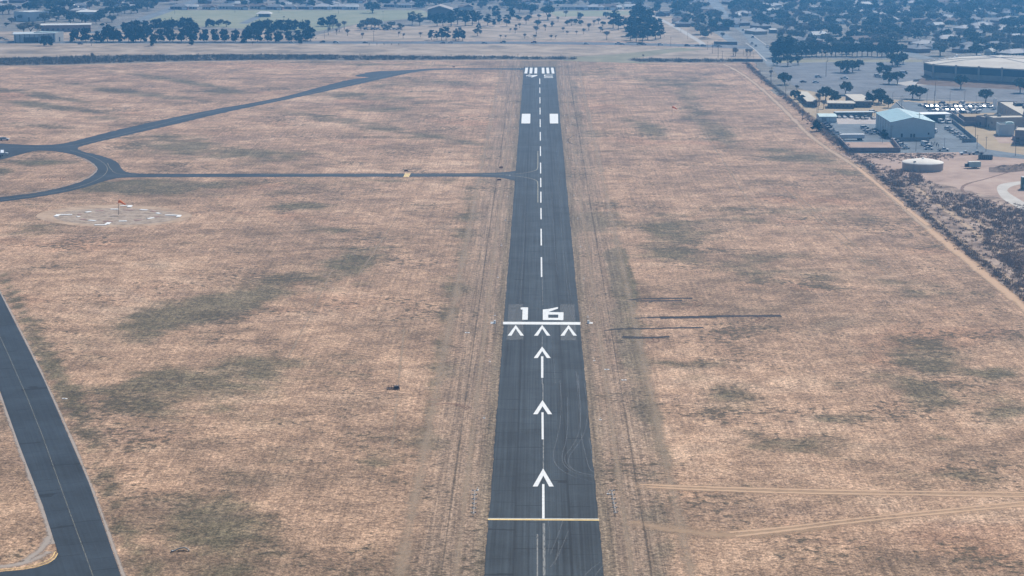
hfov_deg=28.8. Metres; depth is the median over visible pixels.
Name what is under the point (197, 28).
evergreen tree
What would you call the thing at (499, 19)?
pine tree
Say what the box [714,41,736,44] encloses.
property wall
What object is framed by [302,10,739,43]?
park
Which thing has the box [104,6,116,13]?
oak tree
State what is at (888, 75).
oak tree
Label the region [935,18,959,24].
house
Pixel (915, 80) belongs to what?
retaining wall
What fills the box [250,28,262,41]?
evergreen tree
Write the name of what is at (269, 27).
evergreen tree
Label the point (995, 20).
house
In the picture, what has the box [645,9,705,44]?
side street
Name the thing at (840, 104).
brown building
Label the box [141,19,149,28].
evergreen tree
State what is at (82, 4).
house
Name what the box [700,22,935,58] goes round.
suburb street
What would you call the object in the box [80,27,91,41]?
evergreen tree
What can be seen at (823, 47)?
oak tree
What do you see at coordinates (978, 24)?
house
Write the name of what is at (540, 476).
centreline arrow
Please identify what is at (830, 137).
fence line scrub
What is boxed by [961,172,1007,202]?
dirt berm line
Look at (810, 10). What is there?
house
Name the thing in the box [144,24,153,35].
evergreen tree
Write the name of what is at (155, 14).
diagonal street
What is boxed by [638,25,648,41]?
pine tree
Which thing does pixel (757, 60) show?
culvert wall
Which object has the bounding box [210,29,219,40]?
evergreen tree
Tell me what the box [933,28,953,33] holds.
house
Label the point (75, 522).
parallel taxiway
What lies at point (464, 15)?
pine tree
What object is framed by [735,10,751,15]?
house
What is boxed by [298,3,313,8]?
house
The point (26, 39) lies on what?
window
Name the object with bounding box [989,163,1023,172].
soil mound
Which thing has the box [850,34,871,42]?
house
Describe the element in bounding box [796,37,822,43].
house
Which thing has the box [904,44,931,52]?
house
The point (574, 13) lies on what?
sports field
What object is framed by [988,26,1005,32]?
house
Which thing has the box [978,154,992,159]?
dumpster
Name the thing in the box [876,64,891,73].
oak tree
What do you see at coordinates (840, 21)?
house
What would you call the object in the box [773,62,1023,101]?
car park
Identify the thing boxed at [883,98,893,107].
oak tree
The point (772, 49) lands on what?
oak tree
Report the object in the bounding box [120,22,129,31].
evergreen tree
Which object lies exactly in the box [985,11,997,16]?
house
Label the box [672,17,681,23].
house
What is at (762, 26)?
house
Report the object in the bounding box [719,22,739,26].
house
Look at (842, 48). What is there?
oak tree
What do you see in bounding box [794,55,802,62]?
oak tree
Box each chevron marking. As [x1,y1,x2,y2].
[508,325,523,335]
[534,325,549,335]
[561,325,576,335]
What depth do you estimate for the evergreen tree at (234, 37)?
1677.11 m
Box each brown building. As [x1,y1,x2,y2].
[797,91,816,106]
[827,100,854,108]
[845,94,872,106]
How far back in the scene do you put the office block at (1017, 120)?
1074.78 m
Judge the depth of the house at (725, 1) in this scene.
2216.40 m
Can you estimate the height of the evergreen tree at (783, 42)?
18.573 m
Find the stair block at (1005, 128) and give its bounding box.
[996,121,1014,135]
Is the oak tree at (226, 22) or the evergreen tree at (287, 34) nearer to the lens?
the evergreen tree at (287, 34)
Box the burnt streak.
[604,298,781,338]
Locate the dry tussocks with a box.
[863,152,955,158]
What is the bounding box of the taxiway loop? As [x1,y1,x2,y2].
[0,68,523,201]
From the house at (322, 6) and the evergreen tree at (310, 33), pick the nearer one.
the evergreen tree at (310, 33)
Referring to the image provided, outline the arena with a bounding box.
[924,54,1023,81]
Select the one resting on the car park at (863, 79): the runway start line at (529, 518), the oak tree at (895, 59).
the oak tree at (895, 59)
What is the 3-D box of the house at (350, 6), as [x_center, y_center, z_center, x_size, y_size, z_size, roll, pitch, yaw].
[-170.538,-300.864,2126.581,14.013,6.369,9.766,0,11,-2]
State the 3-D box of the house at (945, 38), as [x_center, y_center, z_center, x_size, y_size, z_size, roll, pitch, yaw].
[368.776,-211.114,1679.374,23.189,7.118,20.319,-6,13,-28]
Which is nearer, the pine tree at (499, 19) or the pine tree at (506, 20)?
the pine tree at (506, 20)
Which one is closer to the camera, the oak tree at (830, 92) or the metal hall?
the metal hall
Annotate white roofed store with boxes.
[76,10,100,16]
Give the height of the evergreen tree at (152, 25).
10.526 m
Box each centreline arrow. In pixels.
[533,469,552,517]
[534,347,549,377]
[534,400,551,438]
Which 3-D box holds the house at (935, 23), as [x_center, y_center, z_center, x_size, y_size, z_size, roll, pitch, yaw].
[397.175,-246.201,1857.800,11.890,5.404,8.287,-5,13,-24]
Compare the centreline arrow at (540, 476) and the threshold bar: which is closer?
the centreline arrow at (540, 476)
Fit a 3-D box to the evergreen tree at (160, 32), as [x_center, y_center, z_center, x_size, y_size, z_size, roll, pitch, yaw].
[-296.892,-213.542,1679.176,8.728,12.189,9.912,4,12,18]
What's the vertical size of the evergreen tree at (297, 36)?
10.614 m
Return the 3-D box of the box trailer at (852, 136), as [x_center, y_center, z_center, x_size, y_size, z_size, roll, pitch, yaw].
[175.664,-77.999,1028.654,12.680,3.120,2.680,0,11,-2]
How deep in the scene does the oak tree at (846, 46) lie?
1535.35 m
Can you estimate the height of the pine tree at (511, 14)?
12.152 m
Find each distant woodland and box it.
[27,0,1023,47]
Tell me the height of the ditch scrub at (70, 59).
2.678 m
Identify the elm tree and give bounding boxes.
[3,4,15,13]
[18,22,43,31]
[39,12,52,21]
[106,15,116,19]
[357,23,364,28]
[360,20,369,27]
[368,19,381,25]
[472,28,481,35]
[932,42,948,55]
[993,42,1010,51]
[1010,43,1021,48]
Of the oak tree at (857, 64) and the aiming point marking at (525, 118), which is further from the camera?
the oak tree at (857, 64)
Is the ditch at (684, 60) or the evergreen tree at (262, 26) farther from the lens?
the evergreen tree at (262, 26)
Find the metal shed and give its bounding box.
[816,113,836,121]
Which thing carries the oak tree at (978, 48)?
on the ground at (226, 364)
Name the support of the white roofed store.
on the ground at (226, 364)
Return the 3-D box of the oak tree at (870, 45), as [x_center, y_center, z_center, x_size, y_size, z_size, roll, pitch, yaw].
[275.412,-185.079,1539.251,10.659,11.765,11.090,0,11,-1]
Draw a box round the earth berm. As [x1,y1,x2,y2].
[916,70,1023,89]
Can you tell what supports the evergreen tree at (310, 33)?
on the park at (491, 32)
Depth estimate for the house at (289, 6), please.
2132.58 m
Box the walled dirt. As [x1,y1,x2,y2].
[846,142,894,146]
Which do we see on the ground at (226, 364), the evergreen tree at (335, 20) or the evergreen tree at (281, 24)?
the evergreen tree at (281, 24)
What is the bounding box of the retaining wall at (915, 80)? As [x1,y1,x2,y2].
[913,79,937,81]
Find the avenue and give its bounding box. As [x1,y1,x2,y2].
[708,0,777,65]
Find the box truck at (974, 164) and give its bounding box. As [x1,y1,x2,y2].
[964,161,980,167]
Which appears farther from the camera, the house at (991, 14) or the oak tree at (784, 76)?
the house at (991, 14)
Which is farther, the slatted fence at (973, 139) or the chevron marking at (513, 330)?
the slatted fence at (973, 139)
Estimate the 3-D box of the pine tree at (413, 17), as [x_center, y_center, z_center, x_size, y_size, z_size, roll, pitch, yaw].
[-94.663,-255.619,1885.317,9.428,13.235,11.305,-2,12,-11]
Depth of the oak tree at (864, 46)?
1534.41 m
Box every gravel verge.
[0,292,125,575]
[6,149,97,195]
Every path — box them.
[314,26,542,40]
[903,183,1023,290]
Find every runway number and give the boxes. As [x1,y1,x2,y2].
[521,307,527,319]
[543,307,563,319]
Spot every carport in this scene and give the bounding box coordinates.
[769,29,776,32]
[918,112,951,119]
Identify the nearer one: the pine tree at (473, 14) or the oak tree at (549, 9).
the pine tree at (473, 14)
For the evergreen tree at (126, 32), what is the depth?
1677.77 m
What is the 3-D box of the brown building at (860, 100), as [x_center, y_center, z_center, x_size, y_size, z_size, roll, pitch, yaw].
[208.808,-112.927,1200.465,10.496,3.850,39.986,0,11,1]
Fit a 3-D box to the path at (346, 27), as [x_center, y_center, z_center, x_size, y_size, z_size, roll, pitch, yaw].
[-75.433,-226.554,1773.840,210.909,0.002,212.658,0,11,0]
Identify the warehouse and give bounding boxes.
[14,10,48,21]
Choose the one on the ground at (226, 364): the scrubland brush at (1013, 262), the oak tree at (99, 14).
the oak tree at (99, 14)
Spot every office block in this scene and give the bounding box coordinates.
[976,114,1009,127]
[985,114,1023,129]
[1014,126,1023,144]
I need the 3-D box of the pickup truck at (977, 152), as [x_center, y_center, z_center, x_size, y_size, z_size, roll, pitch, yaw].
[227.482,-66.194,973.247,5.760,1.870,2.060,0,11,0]
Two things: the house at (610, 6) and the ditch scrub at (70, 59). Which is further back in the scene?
the house at (610, 6)
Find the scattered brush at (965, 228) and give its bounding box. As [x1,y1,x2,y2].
[861,153,1023,298]
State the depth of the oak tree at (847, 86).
1251.05 m
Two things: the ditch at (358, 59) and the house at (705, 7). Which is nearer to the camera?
the ditch at (358, 59)
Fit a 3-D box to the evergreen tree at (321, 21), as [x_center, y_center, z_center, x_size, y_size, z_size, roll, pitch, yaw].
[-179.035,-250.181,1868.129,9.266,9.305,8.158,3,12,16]
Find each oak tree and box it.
[0,5,7,13]
[21,2,33,9]
[43,1,56,8]
[50,5,66,16]
[51,12,60,20]
[60,10,69,16]
[65,15,75,22]
[66,11,79,20]
[75,13,86,21]
[80,15,90,22]
[90,16,100,21]
[94,12,104,20]
[96,9,107,13]
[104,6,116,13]
[114,6,124,14]
[126,5,136,12]
[132,4,142,12]
[222,20,230,26]
[364,2,380,12]
[540,5,554,19]
[769,45,780,56]
[772,57,781,63]
[777,72,792,84]
[782,54,794,65]
[790,90,800,97]
[794,44,802,55]
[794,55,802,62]
[799,42,810,56]
[806,42,818,55]
[812,43,821,55]
[817,86,834,99]
[818,43,826,55]
[823,43,829,55]
[826,45,836,55]
[827,90,838,99]
[831,42,840,55]
[831,94,841,99]
[834,60,843,71]
[839,59,854,72]
[839,81,852,93]
[840,43,847,55]
[843,43,852,55]
[849,60,859,71]
[851,42,863,54]
[856,59,864,69]
[858,42,868,55]
[864,41,873,55]
[872,44,881,56]
[872,88,885,101]
[874,92,888,103]
[876,42,888,55]
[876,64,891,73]
[880,45,893,56]
[882,71,895,83]
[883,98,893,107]
[886,44,896,53]
[886,53,897,64]
[890,53,905,65]
[892,72,905,83]
[895,44,902,53]
[899,44,907,53]
[904,84,918,98]
[913,86,928,98]
[953,75,969,88]
[968,44,985,54]
[978,89,993,102]
[1012,78,1023,92]
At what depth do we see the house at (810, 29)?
1811.82 m
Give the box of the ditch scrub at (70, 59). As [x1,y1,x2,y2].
[0,53,756,64]
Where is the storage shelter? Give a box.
[834,111,874,115]
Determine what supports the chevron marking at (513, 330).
on the runway
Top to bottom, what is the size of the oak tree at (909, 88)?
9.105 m
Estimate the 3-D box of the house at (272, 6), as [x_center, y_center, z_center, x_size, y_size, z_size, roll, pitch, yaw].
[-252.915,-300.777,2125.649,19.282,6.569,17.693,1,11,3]
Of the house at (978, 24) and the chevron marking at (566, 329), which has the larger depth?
the house at (978, 24)
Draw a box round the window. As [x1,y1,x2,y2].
[24,37,38,41]
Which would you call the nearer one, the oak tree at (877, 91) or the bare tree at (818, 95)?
the bare tree at (818, 95)
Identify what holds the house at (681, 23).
on the park at (491, 32)
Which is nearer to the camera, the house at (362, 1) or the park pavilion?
the park pavilion
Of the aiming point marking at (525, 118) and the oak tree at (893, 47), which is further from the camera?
the oak tree at (893, 47)
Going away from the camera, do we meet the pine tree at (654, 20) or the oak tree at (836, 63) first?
the oak tree at (836, 63)
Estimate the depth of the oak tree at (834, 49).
1534.44 m
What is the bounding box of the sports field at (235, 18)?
[149,10,426,30]
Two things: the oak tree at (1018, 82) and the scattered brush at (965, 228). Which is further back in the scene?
the oak tree at (1018, 82)
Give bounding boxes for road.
[0,41,769,48]
[997,181,1023,208]
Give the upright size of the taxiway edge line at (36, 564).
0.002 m
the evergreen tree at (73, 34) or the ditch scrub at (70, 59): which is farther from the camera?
the evergreen tree at (73, 34)
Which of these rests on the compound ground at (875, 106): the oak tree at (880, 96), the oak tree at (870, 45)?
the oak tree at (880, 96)
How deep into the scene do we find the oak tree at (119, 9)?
2024.66 m
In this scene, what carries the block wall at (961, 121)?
on the compound ground at (875, 106)
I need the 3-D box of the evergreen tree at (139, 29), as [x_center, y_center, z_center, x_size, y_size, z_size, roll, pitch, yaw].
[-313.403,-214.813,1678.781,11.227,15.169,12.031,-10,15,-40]
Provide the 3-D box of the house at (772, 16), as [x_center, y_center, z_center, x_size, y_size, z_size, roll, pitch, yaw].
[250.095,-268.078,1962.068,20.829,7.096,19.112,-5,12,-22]
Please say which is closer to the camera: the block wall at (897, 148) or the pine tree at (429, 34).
the block wall at (897, 148)
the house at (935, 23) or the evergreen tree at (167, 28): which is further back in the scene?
the house at (935, 23)
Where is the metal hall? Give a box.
[876,108,934,137]
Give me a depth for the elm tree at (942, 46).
1537.71 m
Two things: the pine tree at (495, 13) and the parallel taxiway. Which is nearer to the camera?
the parallel taxiway
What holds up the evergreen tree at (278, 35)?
on the ground at (226, 364)
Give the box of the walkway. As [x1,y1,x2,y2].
[896,81,921,85]
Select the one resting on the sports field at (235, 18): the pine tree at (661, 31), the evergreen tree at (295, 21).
the evergreen tree at (295, 21)
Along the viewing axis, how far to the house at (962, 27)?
1804.38 m
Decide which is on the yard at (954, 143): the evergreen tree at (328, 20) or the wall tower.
the wall tower
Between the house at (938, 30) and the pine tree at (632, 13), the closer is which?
the house at (938, 30)
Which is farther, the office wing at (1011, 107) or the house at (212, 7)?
the house at (212, 7)
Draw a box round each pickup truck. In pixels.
[959,151,971,154]
[972,150,983,154]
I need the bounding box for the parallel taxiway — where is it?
[0,294,120,575]
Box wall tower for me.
[993,98,996,108]
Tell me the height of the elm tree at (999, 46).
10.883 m
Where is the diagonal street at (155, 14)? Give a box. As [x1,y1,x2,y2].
[90,0,260,32]
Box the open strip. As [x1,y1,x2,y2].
[648,16,721,43]
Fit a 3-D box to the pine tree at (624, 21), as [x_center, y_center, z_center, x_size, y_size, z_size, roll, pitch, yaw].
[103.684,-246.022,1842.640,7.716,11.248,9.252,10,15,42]
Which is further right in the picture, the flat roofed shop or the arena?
the arena
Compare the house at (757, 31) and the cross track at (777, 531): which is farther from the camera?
the house at (757, 31)
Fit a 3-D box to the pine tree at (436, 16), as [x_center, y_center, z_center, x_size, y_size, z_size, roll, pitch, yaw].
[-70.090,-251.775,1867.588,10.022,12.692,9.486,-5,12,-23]
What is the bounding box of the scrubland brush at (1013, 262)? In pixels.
[887,169,1023,289]
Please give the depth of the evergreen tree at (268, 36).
1678.38 m
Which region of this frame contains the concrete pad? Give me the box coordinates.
[837,116,875,123]
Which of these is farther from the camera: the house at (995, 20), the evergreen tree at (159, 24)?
the house at (995, 20)
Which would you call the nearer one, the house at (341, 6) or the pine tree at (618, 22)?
the pine tree at (618, 22)
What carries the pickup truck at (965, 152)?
on the dirt yard at (956, 173)
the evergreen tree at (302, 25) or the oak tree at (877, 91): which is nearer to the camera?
the oak tree at (877, 91)
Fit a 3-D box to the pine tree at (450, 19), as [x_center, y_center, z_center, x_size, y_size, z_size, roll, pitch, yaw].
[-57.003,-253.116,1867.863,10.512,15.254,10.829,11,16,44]
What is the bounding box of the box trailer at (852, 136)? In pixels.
[839,134,864,139]
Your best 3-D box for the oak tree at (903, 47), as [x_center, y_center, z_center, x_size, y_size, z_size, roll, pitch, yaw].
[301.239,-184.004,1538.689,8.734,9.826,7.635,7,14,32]
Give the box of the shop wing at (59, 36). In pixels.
[34,31,63,41]
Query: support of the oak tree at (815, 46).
on the ground at (226, 364)
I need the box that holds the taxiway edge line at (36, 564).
[0,551,57,570]
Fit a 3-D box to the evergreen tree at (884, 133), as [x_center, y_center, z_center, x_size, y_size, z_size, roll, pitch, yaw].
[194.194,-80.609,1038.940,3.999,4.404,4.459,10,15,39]
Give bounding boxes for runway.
[484,67,603,575]
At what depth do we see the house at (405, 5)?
2155.63 m
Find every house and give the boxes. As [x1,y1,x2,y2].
[9,0,26,2]
[70,7,88,11]
[73,2,88,7]
[103,1,123,5]
[170,2,188,9]
[187,3,198,8]
[202,4,217,9]
[218,2,233,8]
[228,0,240,4]
[234,3,249,9]
[250,2,267,8]
[266,3,284,9]
[285,3,296,8]
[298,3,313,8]
[314,4,332,9]
[332,3,345,8]
[346,3,358,9]
[350,0,365,2]
[383,2,398,6]
[398,3,411,7]
[458,3,473,9]
[518,0,530,3]
[560,3,575,9]
[575,5,588,9]
[588,3,604,9]
[598,3,616,9]
[624,3,635,8]
[655,10,669,15]
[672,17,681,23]
[675,19,694,26]
[695,6,713,11]
[716,24,729,30]
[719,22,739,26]
[722,0,731,4]
[723,16,742,20]
[728,12,741,17]
[734,19,750,25]
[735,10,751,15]
[745,27,766,34]
[750,23,770,28]
[753,13,778,19]
[792,19,807,25]
[792,50,811,54]
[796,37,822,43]
[798,6,816,12]
[802,23,817,30]
[808,30,827,37]
[833,18,845,23]
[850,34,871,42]
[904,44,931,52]
[906,17,930,23]
[907,0,919,5]
[908,37,923,43]
[911,39,933,44]
[923,41,947,49]
[928,17,939,22]
[931,21,944,26]
[932,33,966,42]
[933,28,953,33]
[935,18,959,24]
[951,44,982,52]
[953,24,981,30]
[960,40,984,47]
[971,16,983,22]
[972,21,993,25]
[982,40,1011,48]
[984,47,1002,54]
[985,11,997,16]
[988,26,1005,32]
[990,16,1005,23]
[997,47,1023,55]
[1001,9,1018,15]
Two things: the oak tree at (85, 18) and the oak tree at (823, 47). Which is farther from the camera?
the oak tree at (85, 18)
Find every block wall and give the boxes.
[839,137,900,151]
[950,111,976,125]
[959,113,975,120]
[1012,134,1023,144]
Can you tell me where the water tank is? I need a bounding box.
[902,157,943,171]
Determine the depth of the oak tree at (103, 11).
1994.54 m
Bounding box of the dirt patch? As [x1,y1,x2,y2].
[994,136,1014,142]
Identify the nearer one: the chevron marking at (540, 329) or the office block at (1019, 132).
the chevron marking at (540, 329)
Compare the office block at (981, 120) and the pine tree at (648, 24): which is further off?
the pine tree at (648, 24)
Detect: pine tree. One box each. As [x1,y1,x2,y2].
[407,11,416,24]
[415,13,424,25]
[427,30,434,39]
[431,13,440,23]
[438,28,445,40]
[440,13,446,22]
[443,27,450,37]
[446,10,456,25]
[451,8,460,23]
[452,30,459,40]
[459,30,465,40]
[460,10,470,25]
[468,10,477,24]
[476,11,482,22]
[483,14,491,25]
[492,5,500,15]
[496,14,501,21]
[503,14,510,23]
[506,7,515,16]
[607,12,616,27]
[614,15,622,28]
[620,16,627,25]
[624,17,633,31]
[625,26,632,39]
[628,10,637,25]
[630,26,640,41]
[633,2,648,17]
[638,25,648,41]
[644,22,651,39]
[646,17,658,28]
[647,8,654,17]
[650,24,660,39]
[659,25,665,37]
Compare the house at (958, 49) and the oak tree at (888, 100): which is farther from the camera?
the house at (958, 49)
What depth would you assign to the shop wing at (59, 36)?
1683.09 m
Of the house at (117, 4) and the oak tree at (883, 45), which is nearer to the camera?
the oak tree at (883, 45)
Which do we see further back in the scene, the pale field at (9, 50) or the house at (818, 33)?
the house at (818, 33)
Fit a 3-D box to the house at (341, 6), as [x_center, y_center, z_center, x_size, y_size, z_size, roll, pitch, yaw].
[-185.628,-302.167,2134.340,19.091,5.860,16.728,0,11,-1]
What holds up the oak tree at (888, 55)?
on the car park at (863, 79)
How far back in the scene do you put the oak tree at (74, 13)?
1936.89 m
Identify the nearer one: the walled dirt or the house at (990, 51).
the walled dirt
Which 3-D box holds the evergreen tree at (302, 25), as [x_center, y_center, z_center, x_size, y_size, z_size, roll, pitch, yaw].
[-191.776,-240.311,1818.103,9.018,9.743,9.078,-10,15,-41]
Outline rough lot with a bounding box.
[0,30,303,40]
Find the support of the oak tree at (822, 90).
on the compound ground at (875, 106)
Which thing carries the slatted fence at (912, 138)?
on the yard at (954, 143)
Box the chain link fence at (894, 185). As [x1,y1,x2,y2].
[746,61,1021,296]
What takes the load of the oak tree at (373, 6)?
on the sports field at (235, 18)
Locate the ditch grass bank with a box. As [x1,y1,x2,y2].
[563,48,702,62]
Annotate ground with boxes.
[0,0,1023,575]
[789,90,1023,154]
[833,144,1023,296]
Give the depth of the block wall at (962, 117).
1110.04 m
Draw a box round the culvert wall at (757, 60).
[733,59,762,61]
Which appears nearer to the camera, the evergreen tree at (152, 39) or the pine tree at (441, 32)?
the evergreen tree at (152, 39)
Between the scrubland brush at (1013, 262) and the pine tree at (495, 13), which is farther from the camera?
the pine tree at (495, 13)
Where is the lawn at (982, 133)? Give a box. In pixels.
[962,126,1023,152]
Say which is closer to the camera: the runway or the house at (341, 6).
the runway
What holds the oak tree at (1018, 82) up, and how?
on the car park at (863, 79)
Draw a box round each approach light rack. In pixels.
[471,489,477,515]
[609,489,617,514]
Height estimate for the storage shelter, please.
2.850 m
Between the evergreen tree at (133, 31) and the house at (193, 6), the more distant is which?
the house at (193, 6)
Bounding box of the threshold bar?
[503,322,580,324]
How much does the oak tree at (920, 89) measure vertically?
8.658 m
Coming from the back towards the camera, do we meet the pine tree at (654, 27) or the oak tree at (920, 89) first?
the pine tree at (654, 27)
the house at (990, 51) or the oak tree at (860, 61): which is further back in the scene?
the house at (990, 51)
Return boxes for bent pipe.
[171,547,189,551]
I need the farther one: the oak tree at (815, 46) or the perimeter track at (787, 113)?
the oak tree at (815, 46)
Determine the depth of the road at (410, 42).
1673.38 m
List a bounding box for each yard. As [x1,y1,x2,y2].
[821,101,1023,158]
[842,152,1023,201]
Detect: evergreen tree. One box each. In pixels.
[40,36,46,45]
[47,36,53,45]
[69,29,79,41]
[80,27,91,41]
[92,31,101,41]
[98,23,115,41]
[108,26,116,41]
[113,28,122,41]
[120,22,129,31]
[122,28,134,41]
[127,20,135,30]
[129,26,141,41]
[134,19,142,27]
[135,24,147,41]
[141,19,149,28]
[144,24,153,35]
[149,18,156,28]
[149,33,156,45]
[154,29,165,40]
[155,18,163,28]
[163,25,170,35]
[166,29,176,40]
[167,17,175,28]
[176,28,185,41]
[179,16,188,27]
[185,22,197,39]
[191,20,199,32]
[199,29,209,40]
[205,18,211,26]
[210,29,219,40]
[219,28,229,41]
[230,28,239,41]
[240,26,253,41]
[250,20,259,34]
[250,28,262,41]
[257,19,265,31]
[264,18,274,30]
[264,29,272,40]
[272,19,280,31]
[273,29,282,41]
[278,19,285,31]
[284,18,295,30]
[284,30,292,41]
[291,19,298,29]
[293,30,303,40]
[297,19,305,29]
[304,20,310,27]
[304,26,315,40]
[317,17,325,25]
[324,16,333,25]
[329,15,337,25]
[770,35,797,56]
[810,120,823,130]
[865,90,873,105]
[880,129,888,136]
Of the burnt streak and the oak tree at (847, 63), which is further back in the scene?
the oak tree at (847, 63)
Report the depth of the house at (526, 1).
2223.85 m
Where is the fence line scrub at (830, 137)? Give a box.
[743,62,1023,300]
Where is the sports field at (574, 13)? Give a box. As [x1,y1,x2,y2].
[551,11,629,16]
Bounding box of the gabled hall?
[427,4,452,18]
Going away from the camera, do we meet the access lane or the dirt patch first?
the dirt patch
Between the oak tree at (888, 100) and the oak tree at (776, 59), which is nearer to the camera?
the oak tree at (888, 100)
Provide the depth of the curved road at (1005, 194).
846.93 m
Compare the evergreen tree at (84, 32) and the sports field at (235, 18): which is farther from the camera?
the sports field at (235, 18)
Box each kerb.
[57,41,759,49]
[744,29,766,60]
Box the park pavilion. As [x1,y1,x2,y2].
[256,11,271,16]
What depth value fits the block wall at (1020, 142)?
1008.40 m
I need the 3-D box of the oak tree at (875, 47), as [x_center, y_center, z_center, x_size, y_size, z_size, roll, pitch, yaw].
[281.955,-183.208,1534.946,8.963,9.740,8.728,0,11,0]
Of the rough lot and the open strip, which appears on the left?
the rough lot
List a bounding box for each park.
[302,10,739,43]
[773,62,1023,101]
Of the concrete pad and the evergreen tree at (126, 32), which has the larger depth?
the evergreen tree at (126, 32)
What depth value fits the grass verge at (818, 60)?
1500.11 m
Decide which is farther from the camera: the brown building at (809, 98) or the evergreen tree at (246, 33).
the evergreen tree at (246, 33)
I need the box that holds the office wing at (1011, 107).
[997,101,1023,115]
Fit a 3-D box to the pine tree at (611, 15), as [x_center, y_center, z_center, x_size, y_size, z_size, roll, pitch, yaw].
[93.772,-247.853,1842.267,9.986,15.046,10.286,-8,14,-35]
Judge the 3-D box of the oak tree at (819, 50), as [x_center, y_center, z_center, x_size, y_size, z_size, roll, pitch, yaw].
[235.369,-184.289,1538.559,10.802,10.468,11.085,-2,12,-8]
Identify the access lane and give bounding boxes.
[898,100,912,110]
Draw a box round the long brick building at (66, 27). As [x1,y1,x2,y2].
[40,23,91,31]
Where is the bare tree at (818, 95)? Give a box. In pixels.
[814,92,821,105]
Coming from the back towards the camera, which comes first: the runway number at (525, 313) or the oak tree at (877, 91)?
the oak tree at (877, 91)
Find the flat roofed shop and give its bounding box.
[13,31,55,42]
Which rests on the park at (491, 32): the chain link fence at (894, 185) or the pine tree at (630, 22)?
the pine tree at (630, 22)
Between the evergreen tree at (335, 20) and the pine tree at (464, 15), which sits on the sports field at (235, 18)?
the evergreen tree at (335, 20)
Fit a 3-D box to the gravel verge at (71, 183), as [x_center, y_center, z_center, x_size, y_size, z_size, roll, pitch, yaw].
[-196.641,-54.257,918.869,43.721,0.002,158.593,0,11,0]
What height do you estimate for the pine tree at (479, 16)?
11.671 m
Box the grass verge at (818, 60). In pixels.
[777,59,922,62]
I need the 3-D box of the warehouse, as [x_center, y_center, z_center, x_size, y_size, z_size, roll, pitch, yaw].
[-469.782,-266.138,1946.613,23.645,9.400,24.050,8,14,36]
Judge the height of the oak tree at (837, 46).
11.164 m
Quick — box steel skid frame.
[387,385,399,388]
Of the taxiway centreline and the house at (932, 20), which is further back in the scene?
the house at (932, 20)
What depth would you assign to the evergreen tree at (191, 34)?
1673.70 m
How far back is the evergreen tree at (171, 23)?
1832.93 m
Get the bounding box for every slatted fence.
[890,137,928,140]
[952,119,976,141]
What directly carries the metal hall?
on the yard at (954, 143)
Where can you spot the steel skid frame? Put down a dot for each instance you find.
(395, 387)
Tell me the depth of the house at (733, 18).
1921.25 m
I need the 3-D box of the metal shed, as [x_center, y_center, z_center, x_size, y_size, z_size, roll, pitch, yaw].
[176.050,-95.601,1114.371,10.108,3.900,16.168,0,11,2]
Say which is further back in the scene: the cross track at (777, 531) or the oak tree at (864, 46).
the oak tree at (864, 46)
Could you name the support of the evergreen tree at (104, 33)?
on the ground at (226, 364)
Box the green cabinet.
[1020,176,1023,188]
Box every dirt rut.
[442,74,650,565]
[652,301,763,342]
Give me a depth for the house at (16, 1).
2244.99 m
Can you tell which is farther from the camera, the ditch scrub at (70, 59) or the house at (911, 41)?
the house at (911, 41)
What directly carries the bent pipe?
on the ground at (226, 364)
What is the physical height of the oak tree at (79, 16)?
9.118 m
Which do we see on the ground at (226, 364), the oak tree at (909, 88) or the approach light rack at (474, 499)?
the approach light rack at (474, 499)
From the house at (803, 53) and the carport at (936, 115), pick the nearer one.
the carport at (936, 115)
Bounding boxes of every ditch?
[0,54,575,65]
[629,58,748,62]
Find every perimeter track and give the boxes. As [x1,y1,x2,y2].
[0,60,728,66]
[723,64,1022,309]
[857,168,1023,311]
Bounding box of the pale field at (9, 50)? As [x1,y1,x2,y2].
[0,43,761,58]
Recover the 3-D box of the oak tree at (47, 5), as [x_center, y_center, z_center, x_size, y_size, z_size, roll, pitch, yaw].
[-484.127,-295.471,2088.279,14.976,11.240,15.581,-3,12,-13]
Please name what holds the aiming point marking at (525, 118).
on the runway
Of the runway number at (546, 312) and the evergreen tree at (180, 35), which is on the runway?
the runway number at (546, 312)
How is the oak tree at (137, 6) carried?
on the ground at (226, 364)
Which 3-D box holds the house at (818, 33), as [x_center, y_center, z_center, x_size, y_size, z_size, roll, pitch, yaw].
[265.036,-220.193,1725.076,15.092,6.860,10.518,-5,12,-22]
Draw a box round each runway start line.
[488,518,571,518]
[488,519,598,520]
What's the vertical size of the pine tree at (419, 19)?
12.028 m
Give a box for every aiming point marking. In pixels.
[521,114,529,122]
[550,114,557,122]
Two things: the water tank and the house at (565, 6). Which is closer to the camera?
the water tank
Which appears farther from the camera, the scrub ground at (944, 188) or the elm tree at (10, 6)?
the elm tree at (10, 6)
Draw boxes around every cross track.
[640,484,1023,536]
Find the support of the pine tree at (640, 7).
on the park at (491, 32)

